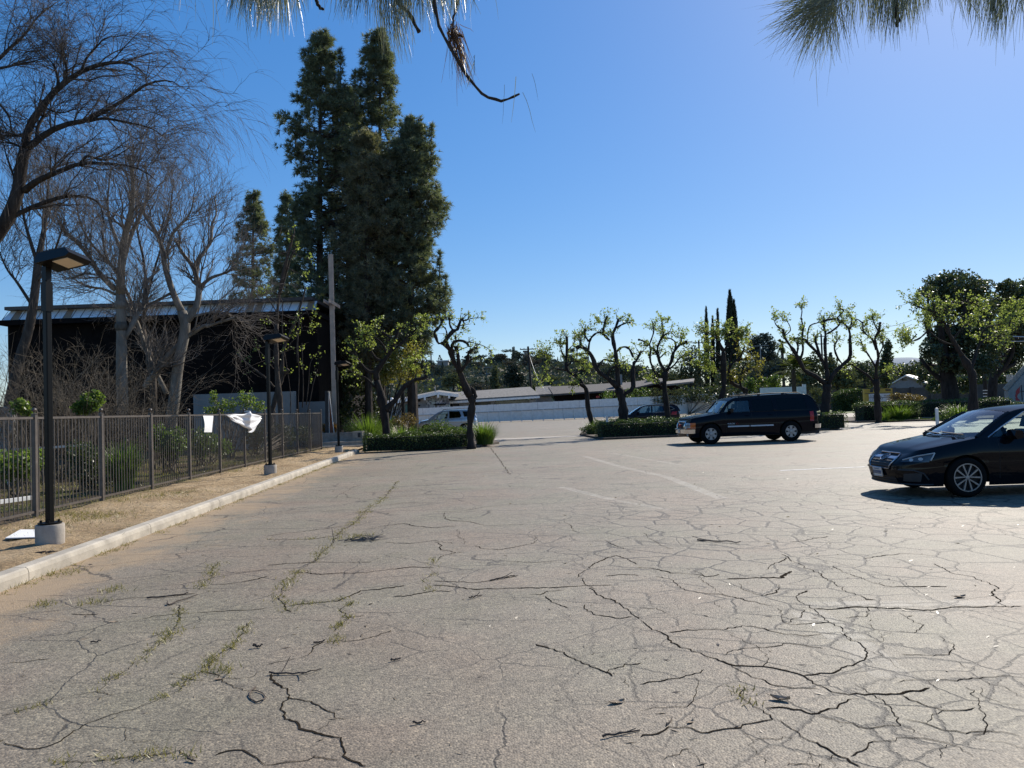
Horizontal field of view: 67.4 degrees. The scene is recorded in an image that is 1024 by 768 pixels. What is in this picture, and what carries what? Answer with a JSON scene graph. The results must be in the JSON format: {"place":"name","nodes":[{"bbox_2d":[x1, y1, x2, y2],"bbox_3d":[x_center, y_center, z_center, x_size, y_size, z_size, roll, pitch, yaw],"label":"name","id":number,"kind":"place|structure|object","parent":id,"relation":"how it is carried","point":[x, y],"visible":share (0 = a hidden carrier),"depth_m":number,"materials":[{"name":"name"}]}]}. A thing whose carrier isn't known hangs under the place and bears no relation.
{"place":"outdoors","nodes":[
{"label":"outdoors","id":0,"kind":"place"},
{"bbox_2d":[0,445,362,571],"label":"dirt verge","id":1,"kind":"structure","parent":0,"point":[23,552],"depth_m":13.90,"materials":[{"name":"soil"}]},
{"bbox_2d":[8,397,32,490],"bbox_3d":[-10.828,1.336,16.983,0.551,2.094,0.436,-1,-2,-18],"label":"garden shrub","id":2,"kind":"object","parent":1,"relation":"on","point":[23,404],"visible":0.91,"depth_m":16.95,"materials":[{"name":"green plant"}]},
{"bbox_2d":[0,448,44,498],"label":"garden shrub","id":3,"kind":"object","parent":1,"relation":"on","point":[15,466],"visible":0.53,"depth_m":14.87,"materials":[{"name":"green plant"}]},
{"bbox_2d":[0,92,121,406],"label":"bare tree","id":4,"kind":"object","parent":1,"relation":"on","point":[28,330],"visible":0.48,"depth_m":23.00,"materials":[{"name":"brown plant"}]},
{"bbox_2d":[34,247,91,544],"bbox_3d":[-5.476,0.215,9.325,0.737,3.708,0.337,-3,-2,22],"label":"lamp post","id":5,"kind":"object","parent":1,"relation":"on","point":[49,530],"visible":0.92,"depth_m":9.35,"materials":[{"name":"metal"}]},
{"bbox_2d":[0,324,130,487],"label":"bare shrub","id":6,"kind":"object","parent":1,"relation":"on","point":[18,392],"visible":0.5,"depth_m":18.47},
{"bbox_2d":[62,439,112,491],"bbox_3d":[-9.197,1.754,16.562,1.166,1.142,0.992,-2,-2,0],"label":"garden shrub","id":7,"kind":"object","parent":1,"relation":"on","point":[77,458],"visible":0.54,"depth_m":16.50,"materials":[{"name":"green plant"}]},
{"bbox_2d":[69,389,105,482],"bbox_3d":[-10.113,1.257,18.399,0.840,2.298,0.672,-2,-2,0],"label":"garden shrub","id":8,"kind":"object","parent":1,"relation":"on","point":[95,402],"visible":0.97,"depth_m":18.32,"materials":[{"name":"green plant"}]},
{"bbox_2d":[0,96,206,452],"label":"bare tree","id":9,"kind":"object","parent":1,"relation":"on","point":[123,328],"visible":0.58,"depth_m":25.87,"materials":[{"name":"brown plant"}]},
{"bbox_2d":[11,114,215,458],"bbox_3d":[-14.483,-3.636,28.650,7.721,13.173,5.244,-2,-2,0],"label":"bare tree","id":10,"kind":"object","parent":1,"relation":"on","point":[152,390],"visible":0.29,"depth_m":28.57,"materials":[{"name":"brown plant"}]},
{"bbox_2d":[105,436,145,491],"bbox_3d":[-8.088,1.652,15.999,1.027,1.151,0.989,-2,-2,0],"label":"grass clump","id":11,"kind":"object","parent":1,"relation":"on","point":[127,472],"visible":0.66,"depth_m":15.84,"materials":[{"name":"green plant"}]},
{"bbox_2d":[39,357,240,471],"bbox_3d":[-10.798,0.838,22.988,5.383,3.700,6.108,-4,-3,44],"label":"bare shrub","id":12,"kind":"object","parent":1,"relation":"on","point":[159,412],"visible":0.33,"depth_m":22.92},
{"bbox_2d":[0,0,302,354],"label":"bare tree","id":13,"kind":"object","parent":1,"relation":"on","point":[12,211],"visible":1,"depth_m":14.78,"materials":[{"name":"brown plant"}]},
{"bbox_2d":[0,326,314,479],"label":"bare shrub","id":14,"kind":"object","parent":1,"relation":"on","point":[56,405],"visible":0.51,"depth_m":20.38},
{"bbox_2d":[0,408,322,522],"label":"metal fence","id":15,"kind":"object","parent":1,"relation":"on","point":[34,418],"visible":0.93,"depth_m":16.00,"materials":[{"name":"brown metal"}]},
{"bbox_2d":[226,411,261,432],"bbox_3d":[-7.757,1.111,22.444,0.313,0.666,3.182,-2,-2,0],"label":"crumpled sheet","id":16,"kind":"object","parent":15,"relation":"hanging from","point":[249,420],"visible":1,"depth_m":22.42,"materials":[{"name":"fabric"}]},
{"bbox_2d":[147,422,186,473],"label":"garden shrub","id":17,"kind":"object","parent":1,"relation":"on","point":[167,438],"visible":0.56,"depth_m":20.84,"materials":[{"name":"green plant"}]},
{"bbox_2d":[68,134,308,460],"bbox_3d":[-11.926,-3.547,28.465,8.858,12.813,6.037,-3,-2,22],"label":"bare tree","id":18,"kind":"object","parent":1,"relation":"on","point":[181,345],"visible":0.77,"depth_m":27.64,"materials":[{"name":"brown plant"}]},
{"bbox_2d":[182,426,232,465],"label":"garden shrub","id":19,"kind":"object","parent":1,"relation":"on","point":[227,451],"visible":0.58,"depth_m":23.94,"materials":[{"name":"green plant"}]},
{"bbox_2d":[202,388,266,458],"bbox_3d":[-10.144,1.433,28.233,2.257,2.615,1.050,-1,-2,-31],"label":"garden shrub","id":20,"kind":"object","parent":1,"relation":"on","point":[244,400],"visible":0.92,"depth_m":28.05,"materials":[{"name":"green plant"}]},
{"bbox_2d":[240,422,311,455],"bbox_3d":[-9.579,2.195,31.527,1.675,1.295,6.388,-2,-2,0],"label":"garden shrub","id":21,"kind":"object","parent":1,"relation":"on","point":[260,438],"visible":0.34,"depth_m":29.93,"materials":[{"name":"green plant"}]},
{"bbox_2d":[263,333,289,474],"bbox_3d":[-6.010,0.570,19.536,0.737,3.708,0.337,-3,-2,22],"label":"lamp post","id":22,"kind":"object","parent":1,"relation":"on","point":[270,467],"visible":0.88,"depth_m":19.56,"materials":[{"name":"metal"}]},
{"bbox_2d":[236,287,325,449],"bbox_3d":[-10.088,-0.638,33.594,3.863,7.219,1.025,-2,-2,3],"label":"topped tree","id":23,"kind":"object","parent":1,"relation":"on","point":[282,372],"visible":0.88,"depth_m":33.54,"materials":[{"name":"brown plant"}]},
{"bbox_2d":[255,225,319,450],"bbox_3d":[-9.458,-1.897,32.312,2.922,9.608,1.203,-2,-2,9],"label":"topped tree","id":24,"kind":"object","parent":1,"relation":"on","point":[279,397],"visible":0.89,"depth_m":32.47,"materials":[{"name":"brown plant"}]},
{"bbox_2d":[334,360,350,451],"bbox_3d":[-6.621,0.935,29.989,0.737,3.708,0.337,-3,-2,22],"label":"lamp post","id":25,"kind":"object","parent":1,"relation":"on","point":[339,447],"visible":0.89,"depth_m":30.01,"materials":[{"name":"metal"}]},
{"bbox_2d":[340,411,400,434],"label":"grass clump","id":26,"kind":"object","parent":1,"relation":"on","point":[368,427],"visible":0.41,"depth_m":36.30,"materials":[{"name":"green plant"}]},
{"bbox_2d":[173,0,537,125],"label":"pine bough","id":27,"kind":"object","parent":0,"point":[454,36],"visible":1,"depth_m":3.04,"materials":[{"name":"green plant"}]},
{"bbox_2d":[387,387,539,419],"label":"century house","id":28,"kind":"structure","parent":0,"point":[485,397],"depth_m":114.12,"materials":[{"name":"grey"}]},
{"bbox_2d":[0,447,1022,766],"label":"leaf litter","id":29,"kind":"object","parent":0,"point":[462,599],"visible":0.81,"depth_m":6.61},
{"bbox_2d":[0,409,1023,767],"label":"parking lot","id":30,"kind":"structure","parent":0,"point":[524,701],"depth_m":5.67,"materials":[{"name":"asphalt"}]},
{"bbox_2d":[0,449,358,591],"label":"kerb","id":31,"kind":"structure","parent":30,"relation":"on","point":[24,572],"depth_m":9.95,"materials":[{"name":"concrete"}]},
{"bbox_2d":[0,297,364,453],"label":"church building","id":32,"kind":"structure","parent":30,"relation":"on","point":[68,326],"depth_m":38.38,"materials":[{"name":"brown"}]},
{"bbox_2d":[2,301,317,319],"bbox_3d":[-17.496,-3.424,45.044,15.619,0.497,14.025,-2,-2,0],"label":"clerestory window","id":33,"kind":"structure","parent":32,"relation":"in","point":[292,306],"depth_m":38.24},
{"bbox_2d":[193,391,295,449],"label":"garden wall","id":34,"kind":"structure","parent":30,"relation":"on","point":[202,401],"depth_m":36.49,"materials":[{"name":"white paint"}]},
{"bbox_2d":[299,401,332,445],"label":"garden wall","id":35,"kind":"structure","parent":30,"relation":"on","point":[315,407],"depth_m":37.49,"materials":[{"name":"white paint"}]},
{"bbox_2d":[319,440,366,448],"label":"concrete steps","id":36,"kind":"structure","parent":30,"relation":"on","point":[329,444],"depth_m":34.94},
{"bbox_2d":[288,430,366,442],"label":"planter wall","id":37,"kind":"structure","parent":36,"relation":"on","point":[350,436],"depth_m":35.70,"materials":[{"name":"concrete"}]},
{"bbox_2d":[325,391,333,432],"bbox_3d":[-8.573,1.518,36.529,0.455,2.364,0.900,-2,-2,0],"label":"slab sign","id":38,"kind":"object","parent":36,"relation":"on","point":[329,426],"visible":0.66,"depth_m":36.12,"materials":[{"name":"metal"}]},
{"bbox_2d":[323,254,339,432],"bbox_3d":[-8.877,-1.825,38.090,0.295,9.245,2.300,-2,-2,0],"label":"tall cross","id":39,"kind":"object","parent":36,"relation":"on","point":[331,303],"visible":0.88,"depth_m":38.01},
{"bbox_2d":[0,447,764,767],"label":"weeds","id":40,"kind":"object","parent":30,"relation":"on","point":[338,624],"visible":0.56,"depth_m":7.37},
{"bbox_2d":[366,437,498,450],"bbox_3d":[-9.055,3.136,40.130,20.850,0.100,11.694,-3,-2,26],"label":"planter bed","id":41,"kind":"object","parent":30,"relation":"on","point":[481,445],"visible":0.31,"depth_m":31.88,"materials":[{"name":"concrete"}]},
{"bbox_2d":[271,27,378,395],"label":"pine tree","id":42,"kind":"object","parent":41,"relation":"on","point":[324,101],"visible":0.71,"depth_m":44.66,"materials":[{"name":"green plant"}]},
{"bbox_2d":[339,370,379,428],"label":"dark understorey","id":43,"kind":"object","parent":41,"relation":"on","point":[349,408],"visible":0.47,"depth_m":43.59,"materials":[{"name":"green plant"}]},
{"bbox_2d":[326,125,417,423],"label":"pine tree","id":44,"kind":"object","parent":41,"relation":"on","point":[365,141],"visible":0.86,"depth_m":42.58,"materials":[{"name":"green plant"}]},
{"bbox_2d":[339,313,437,436],"bbox_3d":[-5.307,-0.123,32.907,4.480,5.908,1.648,-2,-2,-7],"label":"mulberry tree","id":45,"kind":"object","parent":41,"relation":"on","point":[385,407],"visible":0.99,"depth_m":32.94,"materials":[{"name":"green plant"}]},
{"bbox_2d":[373,340,424,432],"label":"autumn bush","id":46,"kind":"object","parent":41,"relation":"on","point":[399,373],"visible":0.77,"depth_m":40.53,"materials":[{"name":"green plant"}]},
{"bbox_2d":[355,111,455,434],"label":"pine tree","id":47,"kind":"object","parent":41,"relation":"on","point":[411,147],"visible":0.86,"depth_m":43.44,"materials":[{"name":"green plant"}]},
{"bbox_2d":[362,429,467,452],"bbox_3d":[-3.897,2.288,31.535,4.460,0.899,1.309,-1,-2,-13],"label":"box hedge","id":48,"kind":"object","parent":41,"relation":"on","point":[421,440],"visible":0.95,"depth_m":31.17,"materials":[{"name":"green plant"}]},
{"bbox_2d":[415,419,465,434],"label":"rose bush","id":49,"kind":"object","parent":41,"relation":"on","point":[438,428],"visible":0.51,"depth_m":35.84,"materials":[{"name":"green plant"}]},
{"bbox_2d":[433,306,498,448],"bbox_3d":[-1.867,-0.230,30.454,2.203,5.731,2.060,0,-3,-42],"label":"mulberry tree","id":50,"kind":"object","parent":41,"relation":"on","point":[470,393],"visible":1,"depth_m":30.67,"materials":[{"name":"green plant"}]},
{"bbox_2d":[466,419,505,444],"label":"grass clump","id":51,"kind":"object","parent":41,"relation":"on","point":[483,435],"visible":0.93,"depth_m":32.87,"materials":[{"name":"green plant"}]},
{"bbox_2d":[419,409,477,431],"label":"silver suv","id":52,"kind":"object","parent":30,"relation":"on","point":[457,417],"visible":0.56,"depth_m":52.97,"materials":[{"name":"paint"}]},
{"bbox_2d":[4,449,1023,766],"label":"pavement cracking","id":53,"kind":"object","parent":30,"relation":"on","point":[636,663],"visible":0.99,"depth_m":4.48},
{"bbox_2d":[530,323,596,424],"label":"mulberry tree","id":54,"kind":"object","parent":30,"relation":"on","point":[579,382],"visible":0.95,"depth_m":43.14,"materials":[{"name":"green plant"}]},
{"bbox_2d":[418,392,758,422],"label":"white fence","id":55,"kind":"object","parent":30,"relation":"on","point":[564,410],"visible":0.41,"depth_m":99.36,"materials":[{"name":"paint"}]},
{"bbox_2d":[628,404,679,420],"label":"dark crossover","id":56,"kind":"object","parent":30,"relation":"on","point":[674,411],"visible":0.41,"depth_m":50.89,"materials":[{"name":"purple paint"}]},
{"bbox_2d":[580,428,838,439],"bbox_3d":[10.189,2.515,40.656,13.000,0.100,10.545,-2,-2,0],"label":"planter bed","id":57,"kind":"object","parent":30,"relation":"on","point":[635,437],"visible":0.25,"depth_m":35.92,"materials":[{"name":"concrete"}]},
{"bbox_2d":[572,307,649,423],"bbox_3d":[5.031,-0.621,38.410,4.098,6.581,2.593,-2,-2,0],"label":"mulberry tree","id":58,"kind":"object","parent":57,"relation":"on","point":[621,393],"visible":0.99,"depth_m":38.26,"materials":[{"name":"green plant"}]},
{"bbox_2d":[594,417,678,437],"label":"box hedge","id":59,"kind":"object","parent":57,"relation":"on","point":[657,426],"visible":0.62,"depth_m":36.58,"materials":[{"name":"green plant"}]},
{"bbox_2d":[637,311,695,421],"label":"mulberry tree","id":60,"kind":"object","parent":57,"relation":"on","point":[663,386],"visible":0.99,"depth_m":42.51,"materials":[{"name":"green plant"}]},
{"bbox_2d":[689,315,758,411],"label":"mulberry tree","id":61,"kind":"object","parent":57,"relation":"on","point":[705,359],"visible":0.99,"depth_m":42.89,"materials":[{"name":"green plant"}]},
{"bbox_2d":[769,295,860,414],"bbox_3d":[15.941,-1.191,40.279,5.283,7.122,2.462,-2,-2,0],"label":"mulberry tree","id":62,"kind":"object","parent":57,"relation":"on","point":[826,399],"visible":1,"depth_m":39.99,"materials":[{"name":"green plant"}]},
{"bbox_2d":[816,410,847,428],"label":"box hedge","id":63,"kind":"object","parent":57,"relation":"on","point":[831,420],"visible":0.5,"depth_m":38.29,"materials":[{"name":"green plant"}]},
{"bbox_2d":[726,326,764,393],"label":"mulberry tree","id":64,"kind":"object","parent":30,"relation":"on","point":[731,376],"visible":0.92,"depth_m":46.75,"materials":[{"name":"green plant"}]},
{"bbox_2d":[675,392,820,443],"bbox_3d":[9.022,1.296,29.652,5.292,1.868,2.129,-2,-2,-3],"label":"suv","id":65,"kind":"object","parent":30,"relation":"on","point":[789,416],"visible":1,"depth_m":28.82,"materials":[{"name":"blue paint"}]},
{"bbox_2d":[838,308,902,422],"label":"mulberry tree","id":66,"kind":"object","parent":30,"relation":"on","point":[879,335],"visible":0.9,"depth_m":46.35,"materials":[{"name":"green plant"}]},
{"bbox_2d":[863,388,892,404],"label":"monument sign","id":67,"kind":"object","parent":30,"relation":"on","point":[868,394],"visible":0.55,"depth_m":77.78,"materials":[{"name":"yellow paint"}]},
{"bbox_2d":[806,387,968,409],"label":"block wall","id":68,"kind":"structure","parent":30,"relation":"on","point":[922,391],"depth_m":111.81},
{"bbox_2d":[844,413,1023,422],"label":"planter bed","id":69,"kind":"object","parent":30,"relation":"on","point":[852,420],"visible":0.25,"depth_m":47.41,"materials":[{"name":"soil"}]},
{"bbox_2d":[852,400,920,420],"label":"box hedge","id":70,"kind":"object","parent":69,"relation":"on","point":[865,412],"visible":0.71,"depth_m":48.79,"materials":[{"name":"green plant"}]},
{"bbox_2d":[868,402,925,419],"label":"grass clump","id":71,"kind":"object","parent":69,"relation":"on","point":[897,413],"visible":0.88,"depth_m":47.91,"materials":[{"name":"green plant"}]},
{"bbox_2d":[888,397,1012,416],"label":"box hedge","id":72,"kind":"object","parent":69,"relation":"on","point":[928,410],"visible":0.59,"depth_m":52.41,"materials":[{"name":"green plant"}]},
{"bbox_2d":[868,403,1023,496],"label":"sedan","id":73,"kind":"object","parent":30,"relation":"on","point":[969,464],"visible":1,"depth_m":11.60,"materials":[{"name":"black paint"}]},
{"bbox_2d":[884,418,1020,422],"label":"concrete strip","id":74,"kind":"object","parent":30,"relation":"on","point":[939,421],"visible":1,"depth_m":45.53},
{"bbox_2d":[891,284,1023,420],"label":"mulberry tree","id":75,"kind":"object","parent":74,"relation":"on","point":[968,366],"visible":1,"depth_m":45.16,"materials":[{"name":"green plant"}]},
{"bbox_2d":[0,0,1023,406],"label":"sky","id":76,"kind":"structure","parent":0,"point":[668,165],"materials":[{"name":"blue"}]},
{"bbox_2d":[373,367,939,420],"bbox_3d":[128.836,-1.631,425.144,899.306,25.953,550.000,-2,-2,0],"label":"hill","id":77,"kind":"structure","parent":0,"point":[503,378],"depth_m":322.70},
{"bbox_2d":[592,359,648,382],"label":"background tree","id":78,"kind":"object","parent":77,"relation":"on","point":[624,374],"visible":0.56,"depth_m":149.57,"materials":[{"name":"green plant"}]},
{"bbox_2d":[372,359,926,417],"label":"hillside scrub","id":79,"kind":"object","parent":77,"relation":"on","point":[438,380],"visible":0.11,"depth_m":306.86,"materials":[{"name":"green plant"}]},
{"bbox_2d":[746,332,780,387],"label":"gum tree","id":80,"kind":"object","parent":77,"relation":"on","point":[757,341],"visible":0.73,"depth_m":149.69,"materials":[{"name":"green plant"}]},
{"bbox_2d":[817,410,854,412],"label":"lawn","id":81,"kind":"structure","parent":0,"point":[841,411],"depth_m":88.02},
{"bbox_2d":[772,354,815,391],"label":"palm tree","id":82,"kind":"object","parent":81,"relation":"on","point":[794,364],"visible":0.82,"depth_m":95.77,"materials":[{"name":"green plant"}]},
{"bbox_2d":[830,388,864,411],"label":"clipped dome bush","id":83,"kind":"object","parent":81,"relation":"on","point":[843,400],"visible":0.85,"depth_m":90.37,"materials":[{"name":"green plant"}]},
{"bbox_2d":[877,338,895,387],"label":"evergreen","id":84,"kind":"object","parent":81,"relation":"on","point":[885,379],"visible":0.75,"depth_m":81.79,"materials":[{"name":"green plant"}]},
{"bbox_2d":[754,0,1023,101],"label":"pine bough","id":85,"kind":"object","parent":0,"point":[820,9],"visible":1,"depth_m":2.92,"materials":[{"name":"green plant"}]},
{"label":"ground","id":86,"kind":"structure","parent":0,"visible":0},
{"bbox_2d":[224,189,277,299],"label":"pine tree","id":87,"kind":"object","parent":86,"relation":"on","point":[258,209],"visible":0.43,"depth_m":62.03,"materials":[{"name":"green plant"}]},
{"bbox_2d":[266,189,306,297],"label":"pine tree","id":88,"kind":"object","parent":86,"relation":"on","point":[285,198],"visible":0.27,"depth_m":59.86,"materials":[{"name":"green plant"}]},
{"bbox_2d":[313,85,386,381],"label":"pine tree","id":89,"kind":"object","parent":86,"relation":"on","point":[336,200],"visible":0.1,"depth_m":46.97,"materials":[{"name":"green plant"}]},
{"bbox_2d":[341,26,423,423],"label":"pine tree","id":90,"kind":"object","parent":86,"relation":"on","point":[386,80],"visible":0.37,"depth_m":46.58,"materials":[{"name":"green plant"}]},
{"bbox_2d":[501,363,525,387],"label":"background tree","id":91,"kind":"object","parent":86,"relation":"on","point":[514,377],"visible":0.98,"depth_m":169.71,"materials":[{"name":"green plant"}]},
{"bbox_2d":[548,374,693,400],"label":"dark house","id":92,"kind":"structure","parent":86,"relation":"on","point":[560,393],"depth_m":116.41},
{"bbox_2d":[669,344,709,390],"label":"background tree","id":93,"kind":"object","parent":86,"relation":"on","point":[697,372],"visible":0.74,"depth_m":134.90,"materials":[{"name":"green plant"}]},
{"bbox_2d":[680,383,744,414],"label":"hedge row","id":94,"kind":"object","parent":86,"relation":"on","point":[700,397],"visible":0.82,"depth_m":107.85,"materials":[{"name":"green plant"}]},
{"bbox_2d":[724,289,738,390],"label":"cypress tree","id":95,"kind":"object","parent":86,"relation":"on","point":[730,311],"visible":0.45,"depth_m":137.87,"materials":[{"name":"green plant"}]},
{"bbox_2d":[711,359,755,391],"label":"background tree","id":96,"kind":"object","parent":86,"relation":"on","point":[739,366],"visible":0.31,"depth_m":124.80,"materials":[{"name":"green plant"}]},
{"bbox_2d":[741,374,782,393],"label":"hedge row","id":97,"kind":"object","parent":86,"relation":"on","point":[749,384],"visible":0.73,"depth_m":107.74,"materials":[{"name":"green plant"}]},
{"bbox_2d":[743,356,790,387],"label":"background tree","id":98,"kind":"object","parent":86,"relation":"on","point":[767,371],"visible":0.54,"depth_m":117.45,"materials":[{"name":"green plant"}]},
{"bbox_2d":[789,351,824,390],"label":"background tree","id":99,"kind":"object","parent":86,"relation":"on","point":[808,381],"visible":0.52,"depth_m":111.05,"materials":[{"name":"green plant"}]},
{"bbox_2d":[818,354,864,390],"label":"background tree","id":100,"kind":"object","parent":86,"relation":"on","point":[839,380],"visible":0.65,"depth_m":111.58,"materials":[{"name":"green plant"}]},
{"bbox_2d":[849,360,881,387],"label":"background tree","id":101,"kind":"object","parent":86,"relation":"on","point":[866,368],"visible":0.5,"depth_m":139.65,"materials":[{"name":"green plant"}]},
{"bbox_2d":[889,374,927,387],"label":"gable house","id":102,"kind":"structure","parent":86,"relation":"on","point":[904,381],"depth_m":135.00,"materials":[{"name":"white paint"}]},
{"bbox_2d":[914,267,1014,402],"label":"oak tree","id":103,"kind":"object","parent":86,"relation":"on","point":[947,360],"visible":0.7,"depth_m":60.22,"materials":[{"name":"green plant"}]},
{"bbox_2d":[913,365,1021,384],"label":"hedge row","id":104,"kind":"object","parent":86,"relation":"on","point":[921,374],"visible":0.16,"depth_m":117.87,"materials":[{"name":"green plant"}]},
{"bbox_2d":[925,373,1014,402],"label":"hedge row","id":105,"kind":"object","parent":86,"relation":"on","point":[935,386],"visible":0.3,"depth_m":100.02,"materials":[{"name":"green plant"}]},
{"bbox_2d":[983,277,1023,400],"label":"oak tree","id":106,"kind":"object","parent":86,"relation":"on","point":[1008,288],"visible":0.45,"depth_m":71.44,"materials":[{"name":"green plant"}]},
{"label":"sidewalk","id":107,"kind":"structure","parent":0,"visible":0},
{"bbox_2d":[1002,365,1023,403],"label":"emblem monument","id":108,"kind":"object","parent":107,"relation":"on","point":[1013,387],"visible":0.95,"depth_m":61.99,"materials":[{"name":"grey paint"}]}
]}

